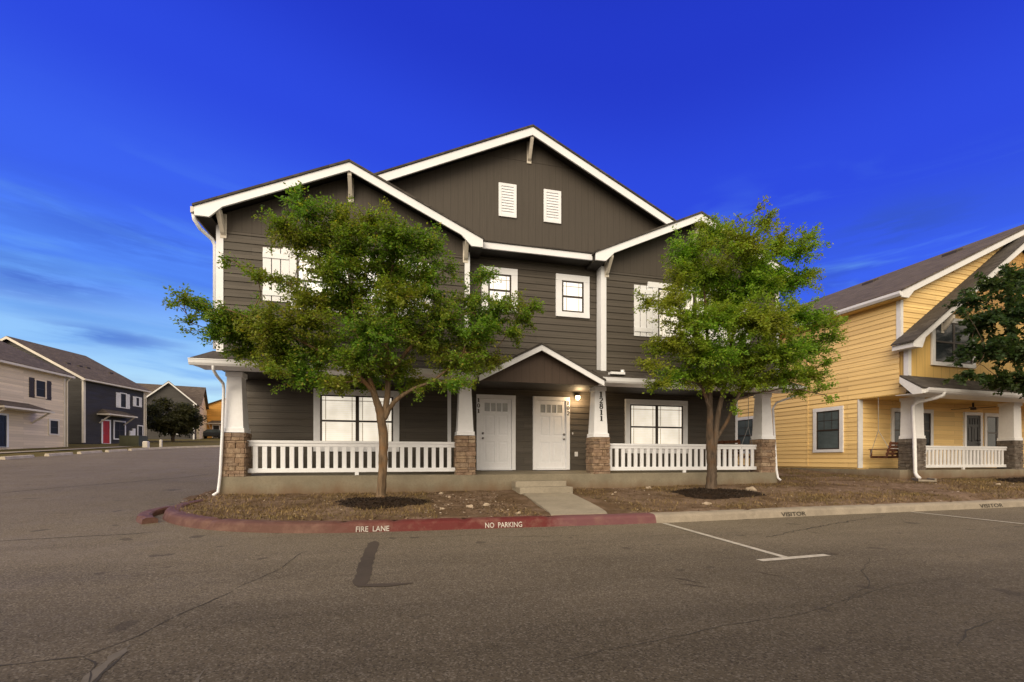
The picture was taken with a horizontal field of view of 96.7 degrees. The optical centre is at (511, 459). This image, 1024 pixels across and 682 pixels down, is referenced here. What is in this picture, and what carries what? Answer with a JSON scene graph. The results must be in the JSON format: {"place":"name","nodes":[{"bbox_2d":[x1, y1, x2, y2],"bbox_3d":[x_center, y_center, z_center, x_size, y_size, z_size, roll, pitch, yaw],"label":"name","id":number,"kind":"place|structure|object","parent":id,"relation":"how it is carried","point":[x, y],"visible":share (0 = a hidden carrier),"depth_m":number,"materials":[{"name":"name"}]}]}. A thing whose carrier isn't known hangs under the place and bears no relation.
{"place":"outdoors","nodes":[
{"label":"outdoors","id":0,"kind":"place"},
{"bbox_2d":[0,438,219,456],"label":"lawn","id":1,"kind":"structure","parent":0,"point":[189,442],"depth_m":36.61,"materials":[{"name":"green plant"}]},
{"bbox_2d":[0,341,74,449],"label":"cream house","id":2,"kind":"structure","parent":1,"relation":"on","point":[33,402],"depth_m":32.02,"materials":[{"name":"beige wood"}]},
{"bbox_2d":[0,413,8,446],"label":"door","id":3,"kind":"structure","parent":2,"relation":"in","point":[4,418],"depth_m":29.93,"materials":[{"name":"blue paint"}]},
{"bbox_2d":[35,378,46,398],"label":"window","id":4,"kind":"structure","parent":2,"relation":"in","point":[40,385],"depth_m":32.66,"materials":[{"name":"beige"}]},
{"bbox_2d":[48,419,59,435],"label":"window","id":5,"kind":"structure","parent":2,"relation":"in","point":[54,424],"depth_m":33.82,"materials":[{"name":"paint"}]},
{"bbox_2d":[0,446,131,452],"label":"path","id":6,"kind":"structure","parent":1,"relation":"on","point":[63,449],"depth_m":30.25,"materials":[{"name":"concrete"}]},
{"bbox_2d":[0,336,151,443],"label":"navy house","id":7,"kind":"structure","parent":1,"relation":"on","point":[106,405],"depth_m":42.07,"materials":[{"name":"blue wood"}]},
{"bbox_2d":[101,419,110,443],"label":"door","id":8,"kind":"structure","parent":7,"relation":"in","point":[106,424],"depth_m":42.50,"materials":[{"name":"red paint"}]},
{"bbox_2d":[113,420,125,439],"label":"window","id":9,"kind":"structure","parent":7,"relation":"in","point":[119,428],"depth_m":43.90,"materials":[{"name":"white paint"}]},
{"bbox_2d":[120,392,126,408],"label":"window","id":10,"kind":"structure","parent":7,"relation":"in","point":[123,396],"depth_m":44.48,"materials":[{"name":"white paint"}]},
{"bbox_2d":[135,397,139,406],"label":"window","id":11,"kind":"structure","parent":7,"relation":"in","point":[137,401],"depth_m":46.23,"materials":[{"name":"white paint"}]},
{"bbox_2d":[137,425,142,435],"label":"window","id":12,"kind":"structure","parent":7,"relation":"in","point":[139,427],"depth_m":46.58,"materials":[{"name":"white paint"}]},
{"bbox_2d":[118,435,147,445],"bbox_3d":[-31.535,-1.523,37.933,1.560,0.890,1.160,0,0,-6],"label":"transformer box","id":13,"kind":"object","parent":1,"relation":"on","point":[131,440],"visible":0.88,"depth_m":37.40,"materials":[{"name":"green metal"}]},
{"bbox_2d":[120,436,137,443],"bbox_3d":[-31.480,-1.558,37.377,1.400,0.640,0.012,0,0,-6],"label":"door","id":14,"kind":"structure","parent":13,"relation":"in","point":[123,440],"depth_m":37.37,"materials":[{"name":"green metal"}]},
{"bbox_2d":[142,441,149,447],"bbox_3d":[-28.809,-1.176,35.816,0.370,0.500,0.370,0,0,-14],"label":"utility pedestal","id":15,"kind":"object","parent":1,"relation":"on","point":[145,444],"visible":1,"depth_m":35.68,"materials":[{"name":"paint"}]},
{"bbox_2d":[137,381,208,438],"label":"grey house","id":16,"kind":"structure","parent":1,"relation":"on","point":[197,397],"depth_m":63.85,"materials":[{"name":"grey wood"}]},
{"bbox_2d":[147,397,208,441],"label":"tree","id":17,"kind":"object","parent":1,"relation":"on","point":[184,418],"visible":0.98,"depth_m":51.02,"materials":[{"name":"green plant"}]},
{"bbox_2d":[203,429,220,437],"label":"parked car","id":18,"kind":"object","parent":1,"relation":"on","point":[212,433],"visible":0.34,"depth_m":70.77,"materials":[{"name":"paint"}]},
{"bbox_2d":[206,399,221,437],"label":"amber house","id":19,"kind":"structure","parent":1,"relation":"on","point":[214,414],"depth_m":75.46,"materials":[{"name":"wood"}]},
{"bbox_2d":[212,425,219,437],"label":"door","id":20,"kind":"structure","parent":19,"relation":"in","point":[213,426],"depth_m":75.50,"materials":[{"name":"white paint"}]},
{"bbox_2d":[0,447,1023,681],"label":"road","id":21,"kind":"structure","parent":0,"point":[532,604],"depth_m":3.81,"materials":[{"name":"grey asphalt"}]},
{"bbox_2d":[0,455,33,459],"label":"wheel stop","id":22,"kind":"object","parent":21,"relation":"on","point":[15,457],"visible":1,"depth_m":22.51,"materials":[{"name":"concrete"}]},
{"bbox_2d":[44,452,72,455],"bbox_3d":[-25.478,-0.289,25.610,0.234,0.150,1.900,0,3,-14],"label":"wheel stop","id":23,"kind":"object","parent":21,"relation":"on","point":[59,454],"visible":1,"depth_m":25.41,"materials":[{"name":"concrete"}]},
{"bbox_2d":[6,532,148,540],"bbox_3d":[-8.108,1.126,5.563,6.130,0.024,0.201,0,0,-30],"label":"asphalt crack","id":24,"kind":"object","parent":21,"relation":"on","point":[78,536],"visible":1,"depth_m":6.57,"materials":[{"name":"black asphalt"}]},
{"bbox_2d":[83,657,95,681],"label":"asphalt crack","id":25,"kind":"object","parent":21,"relation":"on","point":[94,662],"visible":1,"depth_m":2.52,"materials":[{"name":"grey asphalt"}]},
{"bbox_2d":[77,450,102,453],"bbox_3d":[-26.009,-0.440,28.053,0.234,0.150,1.900,0,3,-12],"label":"wheel stop","id":26,"kind":"object","parent":21,"relation":"on","point":[88,452],"visible":0.85,"depth_m":27.81,"materials":[{"name":"concrete"}]},
{"bbox_2d":[81,644,130,681],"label":"asphalt crack","id":27,"kind":"object","parent":21,"relation":"on","point":[97,671],"visible":1,"depth_m":2.52,"materials":[{"name":"grey asphalt"}]},
{"bbox_2d":[2,473,214,492],"bbox_3d":[-12.205,0.496,15.640,2.963,0.980,18.772,0,0,15],"label":"asphalt crack","id":28,"kind":"object","parent":21,"relation":"on","point":[107,483],"visible":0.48,"depth_m":13.12,"materials":[{"name":"grey asphalt"}]},
{"bbox_2d":[93,652,125,681],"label":"asphalt crack","id":29,"kind":"object","parent":21,"relation":"on","point":[103,671],"visible":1,"depth_m":2.48,"materials":[{"name":"black asphalt"}]},
{"bbox_2d":[0,593,227,665],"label":"asphalt crack","id":30,"kind":"object","parent":21,"relation":"on","point":[118,643],"visible":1,"depth_m":2.83,"materials":[{"name":"black asphalt"}]},
{"bbox_2d":[105,449,127,451],"bbox_3d":[-26.502,-0.589,30.506,0.234,0.150,1.900,0,3,-10],"label":"wheel stop","id":31,"kind":"object","parent":21,"relation":"on","point":[117,450],"visible":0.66,"depth_m":30.42,"materials":[{"name":"concrete"}]},
{"bbox_2d":[128,448,148,450],"bbox_3d":[-26.869,-0.727,32.784,0.234,0.150,1.900,0,3,-8],"label":"wheel stop","id":32,"kind":"object","parent":21,"relation":"on","point":[134,449],"visible":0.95,"depth_m":32.49,"materials":[{"name":"concrete"}]},
{"bbox_2d":[136,506,170,523],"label":"kerb","id":33,"kind":"structure","parent":21,"relation":"on","point":[146,517],"depth_m":7.94,"materials":[{"name":"red paint"}]},
{"bbox_2d":[149,447,167,449],"bbox_3d":[-27.089,-0.847,34.789,0.234,0.150,1.900,0,3,-3],"label":"wheel stop","id":34,"kind":"object","parent":21,"relation":"on","point":[158,448],"visible":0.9,"depth_m":34.73,"materials":[{"name":"concrete"}]},
{"bbox_2d":[167,446,185,448],"bbox_3d":[-27.067,-0.955,36.647,0.234,0.150,1.900,0,3,4],"label":"wheel stop","id":35,"kind":"object","parent":21,"relation":"on","point":[176,447],"visible":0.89,"depth_m":36.67,"materials":[{"name":"concrete"}]},
{"bbox_2d":[186,446,204,447],"bbox_3d":[-26.850,-1.063,38.551,0.234,0.150,1.900,0,3,10],"label":"wheel stop","id":36,"kind":"object","parent":21,"relation":"on","point":[194,446],"visible":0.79,"depth_m":38.36,"materials":[{"name":"concrete"}]},
{"bbox_2d":[194,665,207,681],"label":"asphalt crack","id":37,"kind":"object","parent":21,"relation":"on","point":[197,679],"visible":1,"depth_m":2.39,"materials":[{"name":"grey asphalt"}]},
{"bbox_2d":[352,541,378,586],"bbox_3d":[-1.648,1.140,5.208,0.179,0.006,2.347,0,0,-14],"label":"tar patch","id":38,"kind":"object","parent":21,"relation":"on","point":[364,571],"visible":1,"depth_m":4.90,"materials":[{"name":"black asphalt"}]},
{"bbox_2d":[354,583,409,586],"bbox_3d":[-1.168,1.141,4.139,0.524,0.001,0.107,0,0,-6],"label":"tar patch","id":39,"kind":"object","parent":21,"relation":"on","point":[380,584],"visible":1,"depth_m":4.15,"materials":[{"name":"black asphalt"}]},
{"bbox_2d":[163,499,655,532],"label":"painted kerb","id":40,"kind":"structure","parent":21,"relation":"on","point":[171,515],"depth_m":7.35,"materials":[{"name":"red paint"}]},
{"bbox_2d":[663,523,786,556],"bbox_3d":[2.948,1.137,6.699,0.090,0.011,2.815,0,0,-10],"label":"road marking","id":41,"kind":"object","parent":21,"relation":"on","point":[772,553],"visible":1,"depth_m":6.31,"materials":[{"name":"paint"}]},
{"bbox_2d":[565,578,950,659],"bbox_3d":[2.284,1.144,3.507,4.359,0.001,0.134,0,0,-26],"label":"asphalt crack","id":42,"kind":"object","parent":21,"relation":"on","point":[746,622],"visible":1,"depth_m":3.17,"materials":[{"name":"black asphalt"}]},
{"bbox_2d":[756,554,830,560],"bbox_3d":[3.285,1.140,5.291,1.022,0.001,0.100,0,0,-17],"label":"road marking","id":43,"kind":"object","parent":21,"relation":"on","point":[791,557],"visible":1,"depth_m":5.29,"materials":[{"name":"paint"}]},
{"bbox_2d":[766,517,879,536],"bbox_3d":[5.468,1.138,7.861,4.221,0.006,0.154,0,0,-33],"label":"asphalt crack","id":44,"kind":"object","parent":21,"relation":"on","point":[823,525],"visible":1,"depth_m":7.78,"materials":[{"name":"black asphalt"}]},
{"bbox_2d":[651,499,1023,522],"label":"kerb","id":45,"kind":"structure","parent":21,"relation":"on","point":[691,516],"depth_m":9.26,"materials":[{"name":"concrete"}]},
{"bbox_2d":[846,557,869,601],"bbox_3d":[3.431,1.144,4.425,0.120,0.001,2.298,0,0,42],"label":"asphalt crack","id":46,"kind":"object","parent":21,"relation":"on","point":[866,577],"visible":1,"depth_m":4.28,"materials":[{"name":"black asphalt"}]},
{"bbox_2d":[917,512,1023,523],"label":"road marking","id":47,"kind":"object","parent":21,"relation":"on","point":[972,518],"visible":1,"depth_m":8.72,"materials":[{"name":"paint"}]},
{"bbox_2d":[957,619,995,646],"bbox_3d":[3.099,1.144,3.054,0.941,0.001,0.063,0,0,-32],"label":"asphalt crack","id":48,"kind":"object","parent":21,"relation":"on","point":[965,635],"visible":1,"depth_m":3.06,"materials":[{"name":"black asphalt"}]},
{"bbox_2d":[0,0,1023,402],"label":"sky","id":49,"kind":"structure","parent":0,"point":[896,127],"materials":[{"name":"blue"}]},
{"bbox_2d":[171,465,1023,520],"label":"yard","id":50,"kind":"structure","parent":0,"point":[532,506],"depth_m":10.16,"materials":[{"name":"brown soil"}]},
{"bbox_2d":[333,496,432,509],"bbox_3d":[-2.627,0.873,9.346,2.316,0.238,1.751,0,0,-14],"label":"mulch bed","id":51,"kind":"object","parent":50,"relation":"on","point":[363,503],"visible":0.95,"depth_m":9.09,"materials":[{"name":"brown wood"}]},
{"bbox_2d":[161,180,544,497],"bbox_3d":[-2.824,-2.132,9.309,7.579,6.252,2.745,0,0,-14],"label":"elm tree","id":52,"kind":"object","parent":51,"relation":"on","point":[390,267],"visible":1,"depth_m":8.92,"materials":[{"name":"green plant"}]},
{"bbox_2d":[188,124,806,495],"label":"duplex house","id":53,"kind":"structure","parent":50,"relation":"on","point":[575,242],"depth_m":12.37,"materials":[{"name":"wood"}]},
{"bbox_2d":[283,247,408,316],"bbox_3d":[-3.808,-4.150,10.773,2.960,1.400,0.066,0,0,-14],"label":"window","id":54,"kind":"structure","parent":53,"relation":"in","point":[292,262],"depth_m":10.52,"materials":[{"name":"white glass"}]},
{"bbox_2d":[313,388,398,451],"bbox_3d":[-4.173,-1.045,12.279,2.200,1.670,0.066,0,0,-14],"label":"window","id":55,"kind":"structure","parent":53,"relation":"in","point":[335,418],"depth_m":12.24,"materials":[{"name":"white glass"}]},
{"bbox_2d":[476,394,515,469],"bbox_3d":[-0.456,-0.775,13.159,1.150,2.180,0.110,0,0,-14],"label":"door","id":56,"kind":"structure","parent":53,"relation":"in","point":[496,417],"depth_m":13.17,"materials":[{"name":"white paint"}]},
{"bbox_2d":[481,266,517,312],"bbox_3d":[-0.322,-4.445,11.928,0.960,1.150,0.066,0,0,-14],"label":"window","id":57,"kind":"structure","parent":53,"relation":"in","point":[509,280],"depth_m":11.94,"materials":[{"name":"white glass"}]},
{"bbox_2d":[532,396,569,469],"bbox_3d":[1.177,-0.775,13.555,1.150,2.180,0.110,0,0,-14],"label":"door","id":58,"kind":"structure","parent":53,"relation":"in","point":[551,421],"depth_m":13.57,"materials":[{"name":"white paint"}]},
{"bbox_2d":[555,273,589,318],"bbox_3d":[1.656,-4.445,12.407,0.970,1.150,0.066,0,0,-14],"label":"window","id":59,"kind":"structure","parent":53,"relation":"in","point":[572,292],"depth_m":12.40,"materials":[{"name":"white paint"}]},
{"bbox_2d":[625,399,687,453],"bbox_3d":[4.583,-1.035,14.404,2.200,1.690,0.066,0,0,-14],"label":"window","id":60,"kind":"structure","parent":53,"relation":"in","point":[646,421],"depth_m":14.39,"materials":[{"name":"white glass"}]},
{"bbox_2d":[647,282,734,345],"bbox_3d":[5.196,-4.095,12.958,2.950,1.650,0.066,0,0,-14],"label":"window","id":61,"kind":"structure","parent":53,"relation":"in","point":[655,285],"depth_m":12.72,"materials":[{"name":"white glass"}]},
{"bbox_2d":[716,393,754,457],"bbox_3d":[6.872,-1.018,14.362,0.692,1.965,1.294,0,0,-24],"label":"porch swing","id":62,"kind":"object","parent":53,"relation":"hanging from","point":[730,441],"visible":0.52,"depth_m":13.89,"materials":[{"name":"brown wood"}]},
{"bbox_2d":[511,480,572,493],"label":"concrete steps","id":63,"kind":"structure","parent":50,"relation":"on","point":[540,486],"depth_m":11.34,"materials":[{"name":"beige concrete"}]},
{"bbox_2d":[523,492,606,516],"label":"path","id":64,"kind":"structure","parent":50,"relation":"on","point":[563,503],"depth_m":9.25,"materials":[{"name":"concrete"}]},
{"bbox_2d":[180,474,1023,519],"bbox_3d":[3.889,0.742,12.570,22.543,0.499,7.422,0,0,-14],"label":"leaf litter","id":65,"kind":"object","parent":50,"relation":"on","point":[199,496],"visible":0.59,"depth_m":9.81,"materials":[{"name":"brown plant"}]},
{"bbox_2d":[667,487,766,499],"bbox_3d":[5.190,0.812,11.298,2.757,0.256,2.134,0,0,-14],"label":"mulch bed","id":66,"kind":"object","parent":50,"relation":"on","point":[707,493],"visible":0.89,"depth_m":10.87,"materials":[{"name":"brown wood"}]},
{"bbox_2d":[629,195,851,488],"bbox_3d":[5.719,-2.778,11.090,6.473,7.388,2.990,0,0,-14],"label":"elm tree","id":67,"kind":"object","parent":66,"relation":"on","point":[728,299],"visible":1,"depth_m":10.71,"materials":[{"name":"green plant"}]},
{"bbox_2d":[745,486,756,491],"bbox_3d":[6.166,0.781,11.745,0.279,0.173,0.333,0,0,28],"label":"rock","id":68,"kind":"object","parent":66,"relation":"on","point":[751,488],"visible":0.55,"depth_m":11.62,"materials":[{"name":"stone"}]},
{"bbox_2d":[738,224,1023,478],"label":"yellow house","id":69,"kind":"structure","parent":50,"relation":"on","point":[898,348],"depth_m":16.36,"materials":[{"name":"wood"}]},
{"bbox_2d":[738,416,752,453],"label":"window","id":70,"kind":"structure","parent":69,"relation":"in","point":[742,421],"depth_m":21.27,"materials":[{"name":"grey glass"}]},
{"bbox_2d":[813,406,843,452],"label":"window","id":71,"kind":"structure","parent":69,"relation":"in","point":[828,422],"depth_m":17.36,"materials":[{"name":"black glass"}]},
{"bbox_2d":[869,397,899,457],"bbox_3d":[13.253,-1.095,15.909,1.294,2.110,0.692,0,0,-22],"label":"porch swing","id":72,"kind":"object","parent":69,"relation":"hanging from","point":[893,452],"visible":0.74,"depth_m":15.68,"materials":[{"name":"brown wood"}]},
{"bbox_2d":[890,408,933,448],"bbox_3d":[15.050,-1.100,17.100,2.230,1.600,0.066,0,0,-17],"label":"window","id":73,"kind":"structure","parent":69,"relation":"in","point":[895,414],"depth_m":17.28,"materials":[{"name":"white paint"}]},
{"bbox_2d":[931,318,975,368],"bbox_3d":[14.953,-3.950,15.396,2.180,1.640,0.066,0,0,-17],"label":"window","id":74,"kind":"structure","parent":69,"relation":"in","point":[942,344],"depth_m":15.32,"materials":[{"name":"grey glass"}]},
{"bbox_2d":[963,412,982,464],"bbox_3d":[18.315,-0.788,18.064,1.080,2.165,0.110,0,0,-17],"label":"door","id":75,"kind":"structure","parent":69,"relation":"in","point":[972,425],"depth_m":18.07,"materials":[{"name":"white paint"}]},
{"bbox_2d":[983,413,998,451],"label":"window","id":76,"kind":"structure","parent":69,"relation":"in","point":[991,420],"depth_m":18.41,"materials":[{"name":"white paint"}]},
{"bbox_2d":[911,478,936,481],"bbox_3d":[12.941,0.638,14.305,0.440,0.100,0.640,0,0,26],"label":"splash block","id":77,"kind":"object","parent":50,"relation":"on","point":[926,480],"depth_m":14.10,"materials":[{"name":"concrete"}]},
{"bbox_2d":[987,477,1023,482],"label":"mulch bed","id":78,"kind":"object","parent":50,"relation":"on","point":[1017,479],"visible":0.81,"depth_m":14.52,"materials":[{"name":"brown wood"}]},
{"bbox_2d":[942,262,1023,398],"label":"shade tree","id":79,"kind":"object","parent":78,"relation":"on","point":[1009,346],"visible":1,"depth_m":13.41,"materials":[{"name":"green plant"}]}
]}

